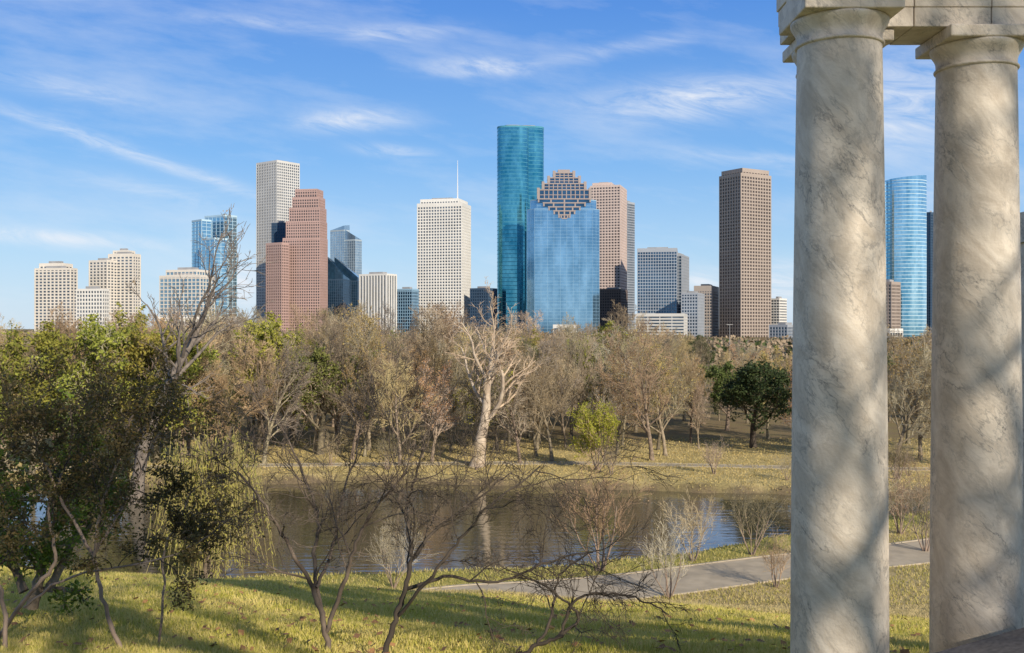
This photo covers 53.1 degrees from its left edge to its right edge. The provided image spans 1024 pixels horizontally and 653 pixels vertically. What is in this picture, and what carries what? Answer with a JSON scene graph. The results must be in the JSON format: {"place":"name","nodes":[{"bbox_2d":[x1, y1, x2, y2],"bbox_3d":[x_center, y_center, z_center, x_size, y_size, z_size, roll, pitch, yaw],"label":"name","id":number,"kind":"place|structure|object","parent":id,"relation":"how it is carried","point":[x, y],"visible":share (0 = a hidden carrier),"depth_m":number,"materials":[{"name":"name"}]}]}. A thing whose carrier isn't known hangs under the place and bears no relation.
{"place":"outdoors","nodes":[
{"label":"outdoors","id":0,"kind":"place"},
{"bbox_2d":[0,482,929,577],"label":"water","id":1,"kind":"structure","parent":0,"point":[496,533],"depth_m":60.84,"materials":[{"name":"brown liquid"}]},
{"bbox_2d":[0,329,930,652],"bbox_3d":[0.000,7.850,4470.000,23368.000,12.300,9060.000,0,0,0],"label":"ground","id":2,"kind":"structure","parent":0,"point":[676,429],"depth_m":82.22,"materials":[{"name":"green plant"}]},
{"bbox_2d":[0,321,31,434],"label":"olive leaved tree","id":3,"kind":"object","parent":2,"relation":"on","point":[7,355],"visible":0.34,"depth_m":76.97,"materials":[{"name":"green plant"}]},
{"bbox_2d":[0,320,93,474],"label":"olive leaved tree","id":4,"kind":"object","parent":2,"relation":"on","point":[49,338],"visible":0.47,"depth_m":77.60,"materials":[{"name":"green plant"}]},
{"bbox_2d":[34,261,77,332],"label":"apartment tower","id":5,"kind":"structure","parent":2,"relation":"on","point":[55,283],"depth_m":1255.72,"materials":[{"name":"beige concrete"}]},
{"bbox_2d":[23,301,95,464],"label":"bare tree","id":6,"kind":"object","parent":2,"relation":"on","point":[59,323],"visible":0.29,"depth_m":80.63,"materials":[{"name":"brown plant"}]},
{"bbox_2d":[0,370,139,618],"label":"ivy covered shrub","id":7,"kind":"object","parent":2,"relation":"on","point":[42,564],"visible":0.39,"depth_m":10.45,"materials":[{"name":"green plant"}]},
{"bbox_2d":[31,313,138,454],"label":"olive leaved tree","id":8,"kind":"object","parent":2,"relation":"on","point":[108,339],"visible":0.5,"depth_m":80.10,"materials":[{"name":"green plant"}]},
{"bbox_2d":[76,286,109,328],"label":"office block","id":9,"kind":"structure","parent":2,"relation":"on","point":[92,299],"depth_m":1154.39,"materials":[{"name":"grey concrete"}]},
{"bbox_2d":[60,301,153,459],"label":"olive leaved tree","id":10,"kind":"object","parent":2,"relation":"on","point":[120,324],"visible":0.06,"depth_m":85.41,"materials":[{"name":"green plant"}]},
{"bbox_2d":[89,248,140,326],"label":"apartment tower","id":11,"kind":"structure","parent":2,"relation":"on","point":[115,271],"depth_m":1311.53,"materials":[{"name":"beige concrete"}]},
{"bbox_2d":[0,337,256,648],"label":"leafy shrub","id":12,"kind":"object","parent":2,"relation":"on","point":[123,453],"visible":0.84,"depth_m":8.29,"materials":[{"name":"green plant"}]},
{"bbox_2d":[0,352,271,649],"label":"leafy shrub","id":13,"kind":"object","parent":2,"relation":"on","point":[186,554],"visible":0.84,"depth_m":8.06,"materials":[{"name":"green plant"}]},
{"bbox_2d":[105,305,200,466],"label":"olive leaved tree","id":14,"kind":"object","parent":2,"relation":"on","point":[146,350],"visible":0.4,"depth_m":80.28,"materials":[{"name":"green plant"}]},
{"bbox_2d":[141,318,219,465],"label":"olive leaved tree","id":15,"kind":"object","parent":2,"relation":"on","point":[192,368],"visible":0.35,"depth_m":81.81,"materials":[{"name":"green plant"}]},
{"bbox_2d":[159,267,214,316],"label":"office block","id":16,"kind":"structure","parent":2,"relation":"on","point":[196,280],"depth_m":1109.18,"materials":[{"name":"white concrete"}]},
{"bbox_2d":[157,323,227,455],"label":"bare tree","id":17,"kind":"object","parent":2,"relation":"on","point":[206,372],"visible":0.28,"depth_m":83.28,"materials":[{"name":"brown plant"}]},
{"bbox_2d":[152,300,236,455],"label":"bare tree","id":18,"kind":"object","parent":2,"relation":"on","point":[189,441],"visible":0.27,"depth_m":90.72,"materials":[{"name":"brown plant"}]},
{"bbox_2d":[125,204,275,504],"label":"bare tree","id":19,"kind":"object","parent":2,"relation":"on","point":[191,341],"visible":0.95,"depth_m":71.05,"materials":[{"name":"grey plant"}]},
{"bbox_2d":[141,420,275,578],"bbox_3d":[-13.500,7.792,45.832,5.695,7.648,5.363,0,0,-15],"label":"willow tree","id":20,"kind":"object","parent":2,"relation":"on","point":[196,465],"visible":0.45,"depth_m":45.16,"materials":[{"name":"green plant"}]},
{"bbox_2d":[192,214,236,316],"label":"glass tower","id":21,"kind":"structure","parent":2,"relation":"on","point":[210,226],"depth_m":1427.38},
{"bbox_2d":[197,349,281,463],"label":"bare tree","id":22,"kind":"object","parent":2,"relation":"on","point":[220,382],"visible":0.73,"depth_m":82.03,"materials":[{"name":"brown plant"}]},
{"bbox_2d":[227,328,290,450],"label":"bare tree","id":23,"kind":"object","parent":2,"relation":"on","point":[260,421],"visible":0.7,"depth_m":93.11,"materials":[{"name":"brown plant"}]},
{"bbox_2d":[226,311,319,448],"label":"olive leaved tree","id":24,"kind":"object","parent":2,"relation":"on","point":[267,328],"visible":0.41,"depth_m":95.51,"materials":[{"name":"green plant"}]},
{"bbox_2d":[233,334,316,463],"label":"bare tree","id":25,"kind":"object","parent":2,"relation":"on","point":[285,371],"visible":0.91,"depth_m":86.43,"materials":[{"name":"brown plant"}]},
{"bbox_2d":[256,160,299,323],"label":"tall tower","id":26,"kind":"structure","parent":2,"relation":"on","point":[277,183],"depth_m":1658.10,"materials":[{"name":"grey concrete"}]},
{"bbox_2d":[266,189,327,334],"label":"gabled tower","id":27,"kind":"structure","parent":2,"relation":"on","point":[297,272],"depth_m":1462.59,"materials":[{"name":"brown stone"}]},
{"bbox_2d":[149,317,491,651],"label":"bare shrub","id":28,"kind":"object","parent":2,"relation":"on","point":[316,595],"visible":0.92,"depth_m":7.95,"materials":[{"name":"plant"}]},
{"bbox_2d":[293,305,363,452],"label":"bare tree","id":29,"kind":"object","parent":2,"relation":"on","point":[317,419],"visible":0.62,"depth_m":92.63,"materials":[{"name":"brown plant"}]},
{"bbox_2d":[279,344,379,454],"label":"live oak tree","id":30,"kind":"object","parent":2,"relation":"on","point":[319,357],"visible":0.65,"depth_m":91.48,"materials":[{"name":"green plant"}]},
{"bbox_2d":[309,314,369,444],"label":"bare tree","id":31,"kind":"object","parent":2,"relation":"on","point":[343,354],"visible":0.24,"depth_m":99.05,"materials":[{"name":"brown plant"}]},
{"bbox_2d":[328,257,358,326],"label":"sloped roof tower","id":32,"kind":"structure","parent":2,"relation":"on","point":[343,283],"depth_m":1504.76,"materials":[{"name":"blue glass"}]},
{"bbox_2d":[330,225,361,275],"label":"glass tower","id":33,"kind":"structure","parent":2,"relation":"on","point":[345,246],"depth_m":1750.55,"materials":[{"name":"blue glass"}]},
{"bbox_2d":[322,343,394,459],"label":"bare tree","id":34,"kind":"object","parent":2,"relation":"on","point":[366,388],"visible":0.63,"depth_m":88.46,"materials":[{"name":"brown plant"}]},
{"bbox_2d":[337,304,389,450],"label":"brown leaved tree","id":35,"kind":"object","parent":2,"relation":"on","point":[361,341],"visible":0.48,"depth_m":94.86,"materials":[{"name":"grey plant"}]},
{"bbox_2d":[339,351,393,456],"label":"brown leaved tree","id":36,"kind":"object","parent":2,"relation":"on","point":[363,433],"visible":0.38,"depth_m":90.53,"materials":[{"name":"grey plant"}]},
{"bbox_2d":[359,272,396,333],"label":"office tower","id":37,"kind":"structure","parent":2,"relation":"on","point":[376,289],"depth_m":1410.10,"materials":[{"name":"white concrete"}]},
{"bbox_2d":[372,301,424,436],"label":"bare tree","id":38,"kind":"object","parent":2,"relation":"on","point":[394,341],"visible":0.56,"depth_m":108.14,"materials":[{"name":"brown plant"}]},
{"bbox_2d":[369,357,437,464],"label":"bare tree","id":39,"kind":"object","parent":2,"relation":"on","point":[395,386],"visible":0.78,"depth_m":85.20,"materials":[{"name":"brown plant"}]},
{"bbox_2d":[365,517,441,587],"bbox_3d":[-4.763,9.772,45.121,3.320,3.409,2.856,0,0,16],"label":"crepe myrtle tree","id":40,"kind":"object","parent":2,"relation":"on","point":[393,552],"visible":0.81,"depth_m":44.88,"materials":[{"name":"beige plant"}]},
{"bbox_2d":[397,287,418,335],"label":"office block","id":41,"kind":"structure","parent":2,"relation":"on","point":[407,297],"depth_m":1455.90,"materials":[{"name":"blue glass"}]},
{"bbox_2d":[382,303,460,432],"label":"bare tree","id":42,"kind":"object","parent":2,"relation":"on","point":[439,334],"visible":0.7,"depth_m":109.20,"materials":[{"name":"brown plant"}]},
{"bbox_2d":[397,331,454,457],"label":"bare tree","id":43,"kind":"object","parent":2,"relation":"on","point":[434,348],"visible":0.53,"depth_m":90.31,"materials":[{"name":"brown plant"}]},
{"bbox_2d":[404,357,461,461],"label":"bare tree","id":44,"kind":"object","parent":2,"relation":"on","point":[430,388],"visible":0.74,"depth_m":87.55,"materials":[{"name":"brown plant"}]},
{"bbox_2d":[411,301,470,429],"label":"bare tree","id":45,"kind":"object","parent":2,"relation":"on","point":[454,317],"visible":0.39,"depth_m":112.62,"materials":[{"name":"brown plant"}]},
{"bbox_2d":[417,160,470,332],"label":"white tower","id":46,"kind":"structure","parent":2,"relation":"on","point":[444,250],"depth_m":1508.96,"materials":[{"name":"grey concrete"}]},
{"bbox_2d":[425,338,480,451],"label":"bare tree","id":47,"kind":"object","parent":2,"relation":"on","point":[447,395],"visible":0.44,"depth_m":95.04,"materials":[{"name":"brown plant"}]},
{"bbox_2d":[0,571,928,652],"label":"fallen leaves","id":48,"kind":"object","parent":2,"relation":"on","point":[499,637],"visible":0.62,"depth_m":10.14,"materials":[{"name":"brown plant"}]},
{"bbox_2d":[0,566,928,652],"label":"lawn grass","id":49,"kind":"structure","parent":2,"relation":"on","point":[697,642],"depth_m":10.77,"materials":[{"name":"plant"}]},
{"bbox_2d":[0,327,931,369],"bbox_3d":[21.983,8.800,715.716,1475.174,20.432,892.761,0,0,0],"label":"woodland","id":50,"kind":"object","parent":2,"relation":"on","point":[720,344],"visible":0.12,"depth_m":334.43,"materials":[{"name":"brown plant"}]},
{"bbox_2d":[7,437,930,492],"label":"meadow grass","id":51,"kind":"structure","parent":2,"relation":"on","point":[641,469],"depth_m":87.69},
{"bbox_2d":[446,323,498,446],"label":"brown leaved tree","id":52,"kind":"object","parent":2,"relation":"on","point":[461,361],"visible":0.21,"depth_m":98.40,"materials":[{"name":"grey plant"}]},
{"bbox_2d":[470,286,496,334],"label":"office block","id":53,"kind":"structure","parent":2,"relation":"on","point":[479,295],"depth_m":1488.08,"materials":[{"name":"blue glass"}]},
{"bbox_2d":[453,359,517,450],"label":"olive leaved tree","id":54,"kind":"object","parent":2,"relation":"on","point":[495,416],"visible":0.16,"depth_m":94.91,"materials":[{"name":"grey plant"}]},
{"bbox_2d":[459,327,514,430],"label":"bare tree","id":55,"kind":"object","parent":2,"relation":"on","point":[467,385],"visible":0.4,"depth_m":87.66,"materials":[{"name":"brown plant"}]},
{"bbox_2d":[433,277,542,467],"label":"cottonwood tree","id":56,"kind":"object","parent":2,"relation":"on","point":[488,376],"visible":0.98,"depth_m":83.83,"materials":[{"name":"beige plant"}]},
{"bbox_2d":[325,357,685,652],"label":"bare shrub","id":57,"kind":"object","parent":2,"relation":"on","point":[397,612],"visible":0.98,"depth_m":7.59,"materials":[{"name":"brown plant"}]},
{"bbox_2d":[477,354,536,462],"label":"bare tree","id":58,"kind":"object","parent":2,"relation":"on","point":[520,422],"visible":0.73,"depth_m":85.90,"materials":[{"name":"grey plant"}]},
{"bbox_2d":[497,125,543,335],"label":"curved teal tower","id":59,"kind":"structure","parent":2,"relation":"on","point":[520,163],"depth_m":1541.39,"materials":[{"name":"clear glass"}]},
{"bbox_2d":[503,349,557,456],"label":"bare tree","id":60,"kind":"object","parent":2,"relation":"on","point":[531,418],"visible":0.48,"depth_m":90.37,"materials":[{"name":"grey plant"}]},
{"bbox_2d":[510,351,572,460],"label":"bare tree","id":61,"kind":"object","parent":2,"relation":"on","point":[534,390],"visible":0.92,"depth_m":87.73,"materials":[{"name":"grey plant"}]},
{"bbox_2d":[512,326,583,449],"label":"bare tree","id":62,"kind":"object","parent":2,"relation":"on","point":[546,351],"visible":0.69,"depth_m":95.28,"materials":[{"name":"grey plant"}]},
{"bbox_2d":[183,510,929,604],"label":"bank grass","id":63,"kind":"structure","parent":2,"relation":"on","point":[637,568],"depth_m":46.84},
{"bbox_2d":[539,352,583,447],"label":"bare tree","id":64,"kind":"object","parent":2,"relation":"on","point":[568,394],"visible":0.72,"depth_m":97.15,"materials":[{"name":"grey plant"}]},
{"bbox_2d":[527,170,598,336],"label":"crowned glass tower","id":65,"kind":"structure","parent":2,"relation":"on","point":[562,245],"depth_m":1400.00,"materials":[{"name":"blue glass"}]},
{"bbox_2d":[550,311,593,435],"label":"bare tree","id":66,"kind":"object","parent":2,"relation":"on","point":[566,330],"visible":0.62,"depth_m":107.25,"materials":[{"name":"brown plant"}]},
{"bbox_2d":[552,322,608,443],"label":"bare tree","id":67,"kind":"object","parent":2,"relation":"on","point":[580,382],"visible":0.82,"depth_m":98.97,"materials":[{"name":"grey plant"}]},
{"bbox_2d":[466,501,699,652],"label":"bare shrub","id":68,"kind":"object","parent":2,"relation":"on","point":[561,633],"visible":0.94,"depth_m":7.51,"materials":[{"name":"brown plant"}]},
{"bbox_2d":[566,398,622,469],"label":"tree","id":69,"kind":"object","parent":2,"relation":"on","point":[594,426],"visible":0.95,"depth_m":81.77,"materials":[{"name":"green plant"}]},
{"bbox_2d":[541,447,651,571],"bbox_3d":[4.150,8.579,47.737,5.258,5.908,4.236,0,0,39],"label":"crepe myrtle tree","id":70,"kind":"object","parent":2,"relation":"on","point":[597,520],"visible":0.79,"depth_m":47.79,"materials":[{"name":"brown plant"}]},
{"bbox_2d":[581,325,619,413],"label":"bare tree","id":71,"kind":"object","parent":2,"relation":"on","point":[604,363],"visible":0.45,"depth_m":111.71,"materials":[{"name":"brown plant"}]},
{"bbox_2d":[590,182,626,330],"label":"rose tower","id":72,"kind":"structure","parent":2,"relation":"on","point":[610,198],"depth_m":1706.16,"materials":[{"name":"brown stone"}]},
{"bbox_2d":[600,287,627,330],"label":"office block","id":73,"kind":"structure","parent":2,"relation":"on","point":[609,295],"depth_m":1605.67,"materials":[{"name":"brown glass"}]},
{"bbox_2d":[592,348,651,453],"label":"brown leaved tree","id":74,"kind":"object","parent":2,"relation":"on","point":[619,402],"visible":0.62,"depth_m":92.16,"materials":[{"name":"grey plant"}]},
{"bbox_2d":[627,201,634,330],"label":"office tower","id":75,"kind":"structure","parent":2,"relation":"on","point":[631,253],"depth_m":1809.56,"materials":[{"name":"grey glass"}]},
{"bbox_2d":[605,300,657,426],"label":"bare tree","id":76,"kind":"object","parent":2,"relation":"on","point":[628,317],"visible":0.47,"depth_m":116.58,"materials":[{"name":"brown plant"}]},
{"bbox_2d":[591,316,681,460],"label":"bare tree","id":77,"kind":"object","parent":2,"relation":"on","point":[635,392],"visible":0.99,"depth_m":86.86,"materials":[{"name":"brown plant"}]},
{"bbox_2d":[615,337,698,455],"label":"brown leaved tree","id":78,"kind":"object","parent":2,"relation":"on","point":[656,400],"visible":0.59,"depth_m":90.69,"materials":[{"name":"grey plant"}]},
{"bbox_2d":[635,313,687,337],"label":"parking garage","id":79,"kind":"structure","parent":2,"relation":"on","point":[670,321],"depth_m":1204.65,"materials":[{"name":"white concrete"}]},
{"bbox_2d":[637,247,688,313],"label":"office tower","id":80,"kind":"structure","parent":2,"relation":"on","point":[662,279],"depth_m":1455.67,"materials":[{"name":"pale concrete"},{"name":"navy glass"}]},
{"bbox_2d":[637,339,696,449],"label":"bare tree","id":81,"kind":"object","parent":2,"relation":"on","point":[662,415],"visible":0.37,"depth_m":95.62,"materials":[{"name":"brown plant"}]},
{"bbox_2d":[631,512,705,598],"bbox_3d":[6.635,9.621,43.007,3.316,3.726,2.672,0,0,36],"label":"crepe myrtle tree","id":82,"kind":"object","parent":2,"relation":"on","point":[663,547],"visible":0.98,"depth_m":43.08,"materials":[{"name":"beige plant"}]},
{"bbox_2d":[409,585,929,619],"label":"dry grass","id":83,"kind":"structure","parent":2,"relation":"on","point":[923,612],"depth_m":22.82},
{"bbox_2d":[670,356,709,442],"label":"bare tree","id":84,"kind":"object","parent":2,"relation":"on","point":[689,383],"visible":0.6,"depth_m":101.28,"materials":[{"name":"brown plant"}]},
{"bbox_2d":[660,484,724,561],"bbox_3d":[8.631,9.550,49.459,3.774,3.874,3.245,0,0,-26],"label":"crepe myrtle tree","id":85,"kind":"object","parent":2,"relation":"on","point":[691,523],"visible":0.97,"depth_m":49.92,"materials":[{"name":"beige plant"}]},
{"bbox_2d":[681,291,704,337],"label":"office block","id":86,"kind":"structure","parent":2,"relation":"on","point":[693,305],"depth_m":1404.23,"materials":[{"name":"white concrete"}]},
{"bbox_2d":[694,284,718,336],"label":"office block","id":87,"kind":"structure","parent":2,"relation":"on","point":[710,292],"depth_m":1503.24,"materials":[{"name":"grey concrete"}]},
{"bbox_2d":[701,358,761,430],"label":"live oak tree","id":88,"kind":"object","parent":2,"relation":"on","point":[722,373],"visible":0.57,"depth_m":112.33,"materials":[{"name":"green plant"}]},
{"bbox_2d":[719,168,770,336],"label":"brown tower","id":89,"kind":"structure","parent":2,"relation":"on","point":[745,252],"depth_m":1465.98,"materials":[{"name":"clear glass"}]},
{"bbox_2d":[716,356,791,447],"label":"live oak tree","id":90,"kind":"object","parent":2,"relation":"on","point":[752,383],"visible":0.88,"depth_m":94.41,"materials":[{"name":"green plant"}]},
{"bbox_2d":[722,477,789,554],"bbox_3d":[12.522,9.361,51.749,4.160,4.270,3.577,0,0,6],"label":"crepe myrtle tree","id":91,"kind":"object","parent":2,"relation":"on","point":[764,523],"visible":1,"depth_m":51.31,"materials":[{"name":"brown plant"}]},
{"bbox_2d":[756,525,790,587],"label":"crepe myrtle tree","id":92,"kind":"object","parent":2,"relation":"on","point":[774,565],"visible":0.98,"depth_m":44.88,"materials":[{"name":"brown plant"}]},
{"bbox_2d":[779,0,904,652],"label":"marble column","id":93,"kind":"structure","parent":2,"relation":"on","point":[839,598],"depth_m":6.26,"materials":[{"name":"stone"}]},
{"bbox_2d":[776,0,1023,44],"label":"marble entablature","id":94,"kind":"structure","parent":93,"relation":"on","point":[916,22],"depth_m":6.87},
{"bbox_2d":[886,279,900,328],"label":"brown block","id":95,"kind":"structure","parent":2,"relation":"on","point":[893,296],"depth_m":1304.65,"materials":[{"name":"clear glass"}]},
{"bbox_2d":[885,175,926,336],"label":"curved glass tower","id":96,"kind":"structure","parent":2,"relation":"on","point":[906,226],"depth_m":1495.91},
{"bbox_2d":[887,340,930,459],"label":"brown leaved tree","id":97,"kind":"object","parent":2,"relation":"on","point":[899,370],"visible":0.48,"depth_m":88.09,"materials":[{"name":"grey plant"}]},
{"bbox_2d":[888,452,929,533],"bbox_3d":[21.502,9.177,56.754,3.338,4.656,4.144,0,0,-25],"label":"crepe myrtle tree","id":98,"kind":"object","parent":2,"relation":"on","point":[901,505],"visible":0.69,"depth_m":56.42,"materials":[{"name":"brown plant"}]},
{"bbox_2d":[887,339,931,466],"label":"brown leaved tree","id":99,"kind":"object","parent":2,"relation":"on","point":[896,396],"visible":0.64,"depth_m":83.10,"materials":[{"name":"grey plant"}]},
{"bbox_2d":[887,328,931,443],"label":"brown leaved tree","id":100,"kind":"object","parent":2,"relation":"on","point":[896,375],"visible":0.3,"depth_m":99.70,"materials":[{"name":"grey plant"}]},
{"bbox_2d":[890,477,929,550],"bbox_3d":[20.918,9.312,52.260,3.892,4.373,3.136,0,0,3],"label":"crepe myrtle tree","id":101,"kind":"object","parent":2,"relation":"on","point":[927,547],"visible":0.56,"depth_m":52.08,"materials":[{"name":"brown plant"}]},
{"bbox_2d":[927,211,932,335],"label":"office tower","id":102,"kind":"structure","parent":2,"relation":"on","point":[929,261],"depth_m":1651.87,"materials":[{"name":"blue glass"}]},
{"bbox_2d":[915,24,1023,652],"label":"marble column","id":103,"kind":"structure","parent":2,"relation":"on","point":[976,535],"depth_m":6.86,"materials":[{"name":"stone"}]},
{"bbox_2d":[936,628,1023,652],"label":"stone slab","id":104,"kind":"structure","parent":2,"relation":"on","point":[1010,642],"depth_m":6.29,"materials":[{"name":"stone"}]},
{"bbox_2d":[1020,212,1023,510],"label":"marble pier","id":105,"kind":"structure","parent":2,"relation":"on","point":[1022,258],"depth_m":8.52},
{"bbox_2d":[13,461,929,470],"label":"path","id":106,"kind":"structure","parent":0,"point":[585,463],"depth_m":85.07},
{"bbox_2d":[0,0,1023,328],"label":"sky","id":107,"kind":"structure","parent":0,"point":[127,124],"materials":[{"name":"blue"}]},
{"bbox_2d":[416,538,929,599],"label":"path","id":108,"kind":"structure","parent":0,"point":[717,575],"depth_m":46.39,"materials":[{"name":"concrete"}]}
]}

